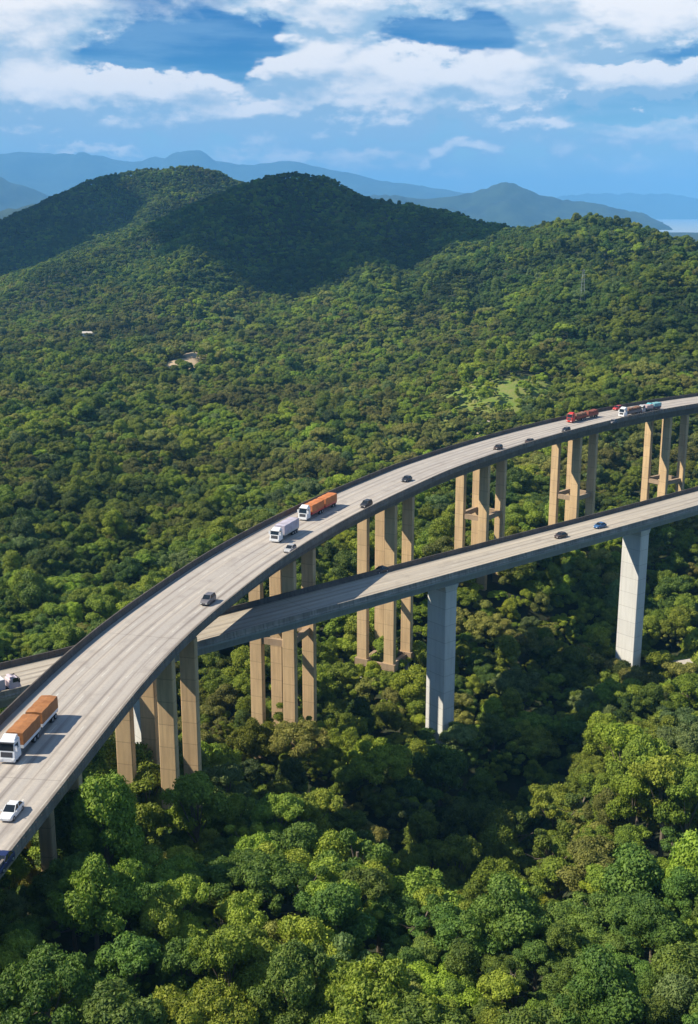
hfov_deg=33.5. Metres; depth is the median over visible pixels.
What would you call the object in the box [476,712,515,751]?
tree
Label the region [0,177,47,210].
mountains
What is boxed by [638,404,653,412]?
truck
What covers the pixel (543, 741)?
tree
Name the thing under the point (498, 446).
car
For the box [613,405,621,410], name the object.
car
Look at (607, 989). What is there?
tree
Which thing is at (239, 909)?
tree
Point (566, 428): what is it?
car
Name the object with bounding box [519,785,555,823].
tree
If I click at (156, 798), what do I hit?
tree
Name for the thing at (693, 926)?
tree
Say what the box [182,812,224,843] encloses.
tree
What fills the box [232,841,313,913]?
tree
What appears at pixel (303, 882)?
tree
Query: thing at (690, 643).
tree
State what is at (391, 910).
tree
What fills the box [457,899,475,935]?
tree
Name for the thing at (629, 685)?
tree
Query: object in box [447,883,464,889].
tree
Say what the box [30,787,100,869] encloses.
tree
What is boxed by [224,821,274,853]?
tree
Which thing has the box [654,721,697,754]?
tree
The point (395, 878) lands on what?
tree
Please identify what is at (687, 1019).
tree
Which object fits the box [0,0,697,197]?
sky
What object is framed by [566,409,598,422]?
truck
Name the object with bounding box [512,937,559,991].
tree
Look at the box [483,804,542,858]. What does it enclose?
tree
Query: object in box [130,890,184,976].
tree
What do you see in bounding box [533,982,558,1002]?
tree
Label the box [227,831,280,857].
tree
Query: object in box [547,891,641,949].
tree
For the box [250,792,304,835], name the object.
tree
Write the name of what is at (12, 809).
car
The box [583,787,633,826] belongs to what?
tree
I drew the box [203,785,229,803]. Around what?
tree
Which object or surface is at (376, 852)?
tree
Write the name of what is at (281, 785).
tree
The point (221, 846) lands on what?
tree
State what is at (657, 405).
truck
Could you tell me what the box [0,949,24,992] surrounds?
tree
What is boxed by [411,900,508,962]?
tree
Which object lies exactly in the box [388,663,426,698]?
tree
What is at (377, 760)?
tree
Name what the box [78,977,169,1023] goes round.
tree
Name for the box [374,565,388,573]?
car
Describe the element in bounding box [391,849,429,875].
tree
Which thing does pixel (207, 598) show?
car
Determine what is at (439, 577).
viaduct
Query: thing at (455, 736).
tree
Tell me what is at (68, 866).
tree
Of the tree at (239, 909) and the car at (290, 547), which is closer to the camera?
the tree at (239, 909)
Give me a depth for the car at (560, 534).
253.57 m
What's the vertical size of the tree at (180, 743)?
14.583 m
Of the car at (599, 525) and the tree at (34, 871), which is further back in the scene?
the car at (599, 525)
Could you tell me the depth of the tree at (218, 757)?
194.53 m
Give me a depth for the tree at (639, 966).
109.32 m
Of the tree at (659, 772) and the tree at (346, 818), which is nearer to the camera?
the tree at (659, 772)
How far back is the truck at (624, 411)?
351.91 m
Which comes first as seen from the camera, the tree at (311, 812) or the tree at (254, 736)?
the tree at (311, 812)
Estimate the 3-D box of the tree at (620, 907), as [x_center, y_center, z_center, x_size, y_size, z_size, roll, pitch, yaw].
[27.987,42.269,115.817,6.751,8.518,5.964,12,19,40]
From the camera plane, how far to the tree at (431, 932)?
120.33 m
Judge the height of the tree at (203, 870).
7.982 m
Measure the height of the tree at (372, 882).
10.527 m
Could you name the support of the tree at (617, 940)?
on the ground
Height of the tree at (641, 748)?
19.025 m
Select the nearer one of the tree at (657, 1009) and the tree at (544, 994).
the tree at (657, 1009)
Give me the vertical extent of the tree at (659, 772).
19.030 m
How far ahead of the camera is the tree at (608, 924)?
118.49 m
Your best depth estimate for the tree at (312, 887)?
120.17 m
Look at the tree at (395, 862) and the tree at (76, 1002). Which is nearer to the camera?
the tree at (76, 1002)
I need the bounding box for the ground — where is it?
[0,172,697,1022]
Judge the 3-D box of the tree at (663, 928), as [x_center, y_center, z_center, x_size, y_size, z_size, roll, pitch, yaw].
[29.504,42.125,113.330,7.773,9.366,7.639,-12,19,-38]
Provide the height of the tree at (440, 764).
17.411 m
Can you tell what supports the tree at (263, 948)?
on the ground
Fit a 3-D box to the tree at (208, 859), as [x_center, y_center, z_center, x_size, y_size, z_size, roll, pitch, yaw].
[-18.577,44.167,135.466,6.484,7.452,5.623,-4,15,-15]
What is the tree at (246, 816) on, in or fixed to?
on the ground
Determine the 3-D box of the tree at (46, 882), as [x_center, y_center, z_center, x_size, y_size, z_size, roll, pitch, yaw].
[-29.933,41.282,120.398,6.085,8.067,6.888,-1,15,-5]
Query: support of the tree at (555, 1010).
on the ground
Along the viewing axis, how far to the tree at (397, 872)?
176.80 m
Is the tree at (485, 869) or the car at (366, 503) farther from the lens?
the car at (366, 503)
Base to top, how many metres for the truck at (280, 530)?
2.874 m
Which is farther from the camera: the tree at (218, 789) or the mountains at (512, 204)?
the mountains at (512, 204)
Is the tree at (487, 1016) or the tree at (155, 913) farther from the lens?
the tree at (155, 913)
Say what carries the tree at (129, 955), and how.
on the ground
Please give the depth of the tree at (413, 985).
105.86 m
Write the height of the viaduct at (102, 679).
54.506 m
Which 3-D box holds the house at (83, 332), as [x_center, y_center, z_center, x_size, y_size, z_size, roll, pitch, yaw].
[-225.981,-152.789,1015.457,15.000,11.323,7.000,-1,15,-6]
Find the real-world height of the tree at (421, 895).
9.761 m
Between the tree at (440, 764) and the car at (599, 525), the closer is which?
the tree at (440, 764)
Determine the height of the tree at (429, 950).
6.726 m
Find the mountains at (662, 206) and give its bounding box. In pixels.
[556,193,697,218]
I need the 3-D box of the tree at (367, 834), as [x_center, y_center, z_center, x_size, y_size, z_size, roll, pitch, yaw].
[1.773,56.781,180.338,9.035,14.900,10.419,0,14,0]
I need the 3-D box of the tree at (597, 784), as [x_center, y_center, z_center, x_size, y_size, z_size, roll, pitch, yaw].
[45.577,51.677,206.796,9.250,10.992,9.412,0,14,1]
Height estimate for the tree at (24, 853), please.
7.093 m
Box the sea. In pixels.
[656,219,697,232]
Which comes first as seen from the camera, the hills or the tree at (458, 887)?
the tree at (458, 887)
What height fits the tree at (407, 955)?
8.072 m
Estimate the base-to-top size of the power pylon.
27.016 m
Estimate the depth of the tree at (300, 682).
241.86 m
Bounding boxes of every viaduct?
[0,393,697,898]
[0,486,697,743]
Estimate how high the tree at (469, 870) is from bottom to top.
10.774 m
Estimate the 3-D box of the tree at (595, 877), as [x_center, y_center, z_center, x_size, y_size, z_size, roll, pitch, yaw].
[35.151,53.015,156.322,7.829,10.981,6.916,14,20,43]
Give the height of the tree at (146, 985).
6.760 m
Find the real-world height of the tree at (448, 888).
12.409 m
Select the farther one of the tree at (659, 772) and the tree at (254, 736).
the tree at (254, 736)
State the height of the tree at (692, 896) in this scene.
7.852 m
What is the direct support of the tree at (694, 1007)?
on the ground
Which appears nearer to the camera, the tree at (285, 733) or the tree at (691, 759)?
the tree at (691, 759)
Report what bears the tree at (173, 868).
on the ground
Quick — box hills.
[0,204,33,218]
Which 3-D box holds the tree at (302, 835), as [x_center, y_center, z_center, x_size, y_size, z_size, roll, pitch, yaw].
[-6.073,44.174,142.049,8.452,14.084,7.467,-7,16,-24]
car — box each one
[0,800,23,820]
[0,850,14,873]
[200,592,215,605]
[284,543,296,552]
[360,499,372,507]
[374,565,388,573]
[401,475,411,481]
[493,444,502,449]
[524,438,533,442]
[553,531,567,538]
[561,426,570,431]
[593,521,606,528]
[609,419,617,423]
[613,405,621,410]
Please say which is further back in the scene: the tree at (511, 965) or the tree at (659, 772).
the tree at (659, 772)
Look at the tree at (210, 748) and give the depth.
202.97 m
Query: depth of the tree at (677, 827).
166.71 m
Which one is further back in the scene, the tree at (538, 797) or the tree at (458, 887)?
the tree at (538, 797)
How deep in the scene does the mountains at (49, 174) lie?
15610.85 m
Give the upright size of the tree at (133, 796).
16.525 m
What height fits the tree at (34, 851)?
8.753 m
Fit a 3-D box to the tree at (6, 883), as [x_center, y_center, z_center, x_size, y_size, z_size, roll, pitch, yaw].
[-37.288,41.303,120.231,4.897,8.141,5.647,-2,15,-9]
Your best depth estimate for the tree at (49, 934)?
114.15 m
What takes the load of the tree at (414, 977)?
on the ground
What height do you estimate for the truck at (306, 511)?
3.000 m
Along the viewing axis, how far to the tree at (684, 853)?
129.48 m
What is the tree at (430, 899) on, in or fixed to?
on the ground
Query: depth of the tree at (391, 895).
152.02 m
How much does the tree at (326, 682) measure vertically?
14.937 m
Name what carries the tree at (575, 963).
on the ground
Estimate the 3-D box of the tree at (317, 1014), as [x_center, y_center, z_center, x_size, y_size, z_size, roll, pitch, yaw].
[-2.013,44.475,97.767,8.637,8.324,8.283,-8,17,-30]
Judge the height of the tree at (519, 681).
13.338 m
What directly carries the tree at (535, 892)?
on the ground
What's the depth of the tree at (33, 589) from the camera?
297.39 m
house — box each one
[82,331,96,339]
[672,658,692,663]
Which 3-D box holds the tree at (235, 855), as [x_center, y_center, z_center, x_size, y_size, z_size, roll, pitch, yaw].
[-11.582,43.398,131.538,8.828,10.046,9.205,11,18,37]
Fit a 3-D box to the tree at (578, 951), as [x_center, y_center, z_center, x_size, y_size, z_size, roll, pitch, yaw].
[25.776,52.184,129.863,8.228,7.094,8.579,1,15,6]
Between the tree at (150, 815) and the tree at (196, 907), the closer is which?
the tree at (196, 907)
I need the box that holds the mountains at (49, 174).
[0,150,464,198]
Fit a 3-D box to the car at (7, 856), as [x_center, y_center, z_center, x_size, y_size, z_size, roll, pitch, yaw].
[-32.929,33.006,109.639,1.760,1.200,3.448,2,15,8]
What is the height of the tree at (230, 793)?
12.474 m
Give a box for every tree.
[0,874,10,891]
[0,910,45,949]
[0,928,44,960]
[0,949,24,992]
[2,853,29,912]
[3,845,39,889]
[4,571,56,609]
[8,848,31,888]
[11,990,28,1008]
[17,858,41,886]
[27,869,71,937]
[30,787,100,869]
[33,985,93,1023]
[34,987,61,1012]
[39,888,88,952]
[48,850,91,931]
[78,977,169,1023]
[94,930,162,989]
[101,789,137,828]
[107,977,139,996]
[108,967,150,988]
[112,844,163,866]
[127,758,160,804]
[127,852,204,888]
[129,881,165,934]
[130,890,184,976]
[131,801,165,850]
[132,996,173,1023]
[143,788,188,804]
[152,977,258,1023]
[154,935,209,991]
[157,827,189,850]
[158,845,203,863]
[158,919,207,978]
[159,770,230,842]
[160,873,211,927]
[178,740,206,754]
[179,752,209,768]
[179,752,214,784]
[181,869,218,913]
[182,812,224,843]
[186,985,202,1023]
[187,926,268,996]
[190,863,213,886]
[192,857,214,865]
[199,836,235,859]
[200,668,248,709]
[201,740,222,760]
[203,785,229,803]
[206,847,286,892]
[207,851,308,910]
[208,749,244,784]
[211,792,255,836]
[213,810,251,844]
[213,922,268,941]
[219,888,268,929]
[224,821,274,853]
[225,717,275,758]
[226,937,282,1005]
[227,792,249,820]
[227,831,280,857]
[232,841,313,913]
[246,938,330,1023]
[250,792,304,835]
[257,777,300,799]
[268,664,337,696]
[268,718,329,757]
[269,821,322,911]
[271,865,327,919]
[275,913,353,985]
[277,984,334,1023]
[288,793,320,826]
[292,882,377,947]
[295,854,371,898]
[296,787,344,834]
[297,655,301,667]
[297,667,320,706]
[303,829,374,866]
[304,879,370,924]
[317,828,392,866]
[320,807,366,833]
[336,866,389,941]
[338,829,388,845]
[341,737,412,792]
[341,861,368,898]
[342,843,400,867]
[348,959,420,983]
[357,987,469,1023]
[361,892,420,951]
[386,946,431,968]
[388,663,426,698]
[388,880,396,905]
[389,867,447,884]
[389,893,444,942]
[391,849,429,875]
[391,874,401,902]
[398,935,448,971]
[400,981,422,992]
[403,838,450,872]
[407,743,468,806]
[411,883,453,917]
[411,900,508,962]
[424,925,463,950]
[425,738,452,750]
[433,833,481,885]
[437,977,476,1019]
[438,996,470,1022]
[439,725,476,752]
[441,881,462,899]
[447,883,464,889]
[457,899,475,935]
[458,870,552,960]
[462,861,478,885]
[470,1006,504,1023]
[471,856,520,896]
[471,996,507,1019]
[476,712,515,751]
[476,968,522,1008]
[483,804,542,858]
[485,958,534,1012]
[490,665,539,699]
[507,885,553,968]
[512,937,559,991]
[513,726,560,759]
[517,875,553,903]
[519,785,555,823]
[527,782,576,829]
[530,856,569,898]
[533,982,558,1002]
[536,956,576,993]
[546,989,592,1021]
[547,785,593,834]
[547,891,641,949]
[554,943,648,1023]
[560,935,583,957]
[562,952,615,990]
[571,820,618,845]
[576,772,610,796]
[578,904,612,935]
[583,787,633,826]
[585,863,608,893]
[588,941,652,979]
[589,931,643,965]
[602,677,646,705]
[604,770,655,825]
[604,823,651,860]
[604,892,654,949]
[605,732,671,824]
[619,890,693,963]
[628,754,697,856]
[635,811,647,823]
[635,994,673,1023]
[647,939,697,997]
[651,766,697,832]
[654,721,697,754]
[655,826,683,864]
[656,897,680,917]
[661,661,697,680]
[662,828,697,898]
[667,672,697,708]
[669,811,697,833]
[680,753,697,770]
[681,876,697,909]
[681,917,697,942]
[681,1012,697,1023]
[683,628,697,665]
[683,992,697,1016]
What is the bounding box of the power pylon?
[580,274,584,299]
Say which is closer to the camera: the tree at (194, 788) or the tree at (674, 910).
the tree at (674, 910)
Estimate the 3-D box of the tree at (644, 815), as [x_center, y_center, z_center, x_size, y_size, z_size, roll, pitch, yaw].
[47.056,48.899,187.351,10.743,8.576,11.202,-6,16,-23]
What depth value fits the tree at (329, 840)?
138.36 m
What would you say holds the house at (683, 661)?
on the ground
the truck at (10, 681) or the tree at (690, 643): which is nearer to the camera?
the truck at (10, 681)
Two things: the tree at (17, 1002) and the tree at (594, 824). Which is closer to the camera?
the tree at (17, 1002)
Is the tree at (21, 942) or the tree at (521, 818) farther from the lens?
the tree at (521, 818)
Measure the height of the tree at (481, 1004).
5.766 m
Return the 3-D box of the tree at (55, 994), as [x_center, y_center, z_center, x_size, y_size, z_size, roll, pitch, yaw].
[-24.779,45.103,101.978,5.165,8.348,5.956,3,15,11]
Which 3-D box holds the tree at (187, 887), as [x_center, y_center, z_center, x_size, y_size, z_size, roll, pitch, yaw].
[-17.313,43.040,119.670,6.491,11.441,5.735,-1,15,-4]
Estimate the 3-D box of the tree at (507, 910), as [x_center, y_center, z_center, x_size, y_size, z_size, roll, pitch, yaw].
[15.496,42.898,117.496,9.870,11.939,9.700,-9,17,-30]
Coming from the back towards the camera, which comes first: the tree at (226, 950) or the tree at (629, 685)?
the tree at (629, 685)
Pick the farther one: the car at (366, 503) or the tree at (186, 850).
the car at (366, 503)
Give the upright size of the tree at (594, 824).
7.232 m
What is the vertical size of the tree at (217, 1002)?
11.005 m
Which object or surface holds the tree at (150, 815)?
on the ground
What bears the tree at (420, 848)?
on the ground
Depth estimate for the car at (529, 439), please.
310.92 m
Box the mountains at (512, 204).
[370,182,672,229]
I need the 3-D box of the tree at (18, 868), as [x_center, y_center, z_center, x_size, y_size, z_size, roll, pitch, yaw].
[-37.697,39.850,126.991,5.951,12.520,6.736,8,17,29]
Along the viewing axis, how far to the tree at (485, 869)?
169.06 m
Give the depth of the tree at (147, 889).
118.97 m
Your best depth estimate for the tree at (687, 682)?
234.11 m
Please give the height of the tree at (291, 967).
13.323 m
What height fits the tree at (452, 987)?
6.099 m
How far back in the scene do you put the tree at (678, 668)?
273.46 m
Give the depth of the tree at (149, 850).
135.09 m
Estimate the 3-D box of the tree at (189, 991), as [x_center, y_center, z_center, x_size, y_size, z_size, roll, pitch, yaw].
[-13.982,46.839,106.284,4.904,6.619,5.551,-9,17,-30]
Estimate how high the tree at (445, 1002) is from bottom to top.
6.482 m
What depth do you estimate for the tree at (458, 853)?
187.27 m
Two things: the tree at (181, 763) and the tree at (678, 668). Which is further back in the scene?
the tree at (678, 668)
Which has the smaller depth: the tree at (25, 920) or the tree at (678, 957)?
the tree at (678, 957)
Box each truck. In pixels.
[0,673,20,691]
[0,695,57,762]
[269,517,298,541]
[297,492,336,519]
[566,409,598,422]
[618,406,641,416]
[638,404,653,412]
[646,402,661,410]
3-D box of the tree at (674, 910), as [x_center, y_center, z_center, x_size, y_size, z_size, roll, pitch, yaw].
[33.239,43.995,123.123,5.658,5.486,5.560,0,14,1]
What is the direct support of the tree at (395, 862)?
on the ground
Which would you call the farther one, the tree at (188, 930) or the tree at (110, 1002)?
the tree at (188, 930)
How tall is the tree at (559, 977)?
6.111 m
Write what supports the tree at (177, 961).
on the ground
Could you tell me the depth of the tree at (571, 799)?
204.81 m
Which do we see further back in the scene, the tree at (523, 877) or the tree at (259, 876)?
the tree at (523, 877)
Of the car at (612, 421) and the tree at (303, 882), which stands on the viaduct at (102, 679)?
the car at (612, 421)
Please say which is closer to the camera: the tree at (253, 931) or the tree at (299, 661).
the tree at (253, 931)
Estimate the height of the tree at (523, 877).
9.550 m
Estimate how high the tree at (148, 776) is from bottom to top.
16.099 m
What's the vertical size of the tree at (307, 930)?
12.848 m
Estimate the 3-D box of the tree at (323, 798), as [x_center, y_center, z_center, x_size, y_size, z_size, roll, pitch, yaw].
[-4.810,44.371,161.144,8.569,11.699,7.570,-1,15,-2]
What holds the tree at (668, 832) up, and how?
on the ground
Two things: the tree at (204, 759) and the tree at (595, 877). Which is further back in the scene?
the tree at (204, 759)
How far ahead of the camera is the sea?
12259.79 m
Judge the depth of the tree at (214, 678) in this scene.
251.07 m
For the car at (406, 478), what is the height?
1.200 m
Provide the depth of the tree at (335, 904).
115.36 m
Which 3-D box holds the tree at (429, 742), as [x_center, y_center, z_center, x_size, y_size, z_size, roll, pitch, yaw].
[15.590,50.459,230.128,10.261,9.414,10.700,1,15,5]
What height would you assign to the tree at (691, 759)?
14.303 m
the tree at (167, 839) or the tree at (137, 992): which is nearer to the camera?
the tree at (137, 992)
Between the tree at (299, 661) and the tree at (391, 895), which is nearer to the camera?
the tree at (391, 895)
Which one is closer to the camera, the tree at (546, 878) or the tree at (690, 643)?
the tree at (546, 878)
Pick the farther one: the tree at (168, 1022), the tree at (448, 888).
the tree at (448, 888)
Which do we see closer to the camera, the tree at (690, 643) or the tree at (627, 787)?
the tree at (627, 787)
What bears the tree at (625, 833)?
on the ground
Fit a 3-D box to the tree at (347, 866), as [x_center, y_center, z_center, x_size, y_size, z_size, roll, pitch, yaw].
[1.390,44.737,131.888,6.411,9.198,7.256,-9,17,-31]
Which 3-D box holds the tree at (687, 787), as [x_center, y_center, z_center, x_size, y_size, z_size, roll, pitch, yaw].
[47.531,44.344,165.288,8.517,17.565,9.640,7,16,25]
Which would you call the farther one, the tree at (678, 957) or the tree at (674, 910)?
the tree at (674, 910)
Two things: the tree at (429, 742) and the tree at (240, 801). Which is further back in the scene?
the tree at (429, 742)

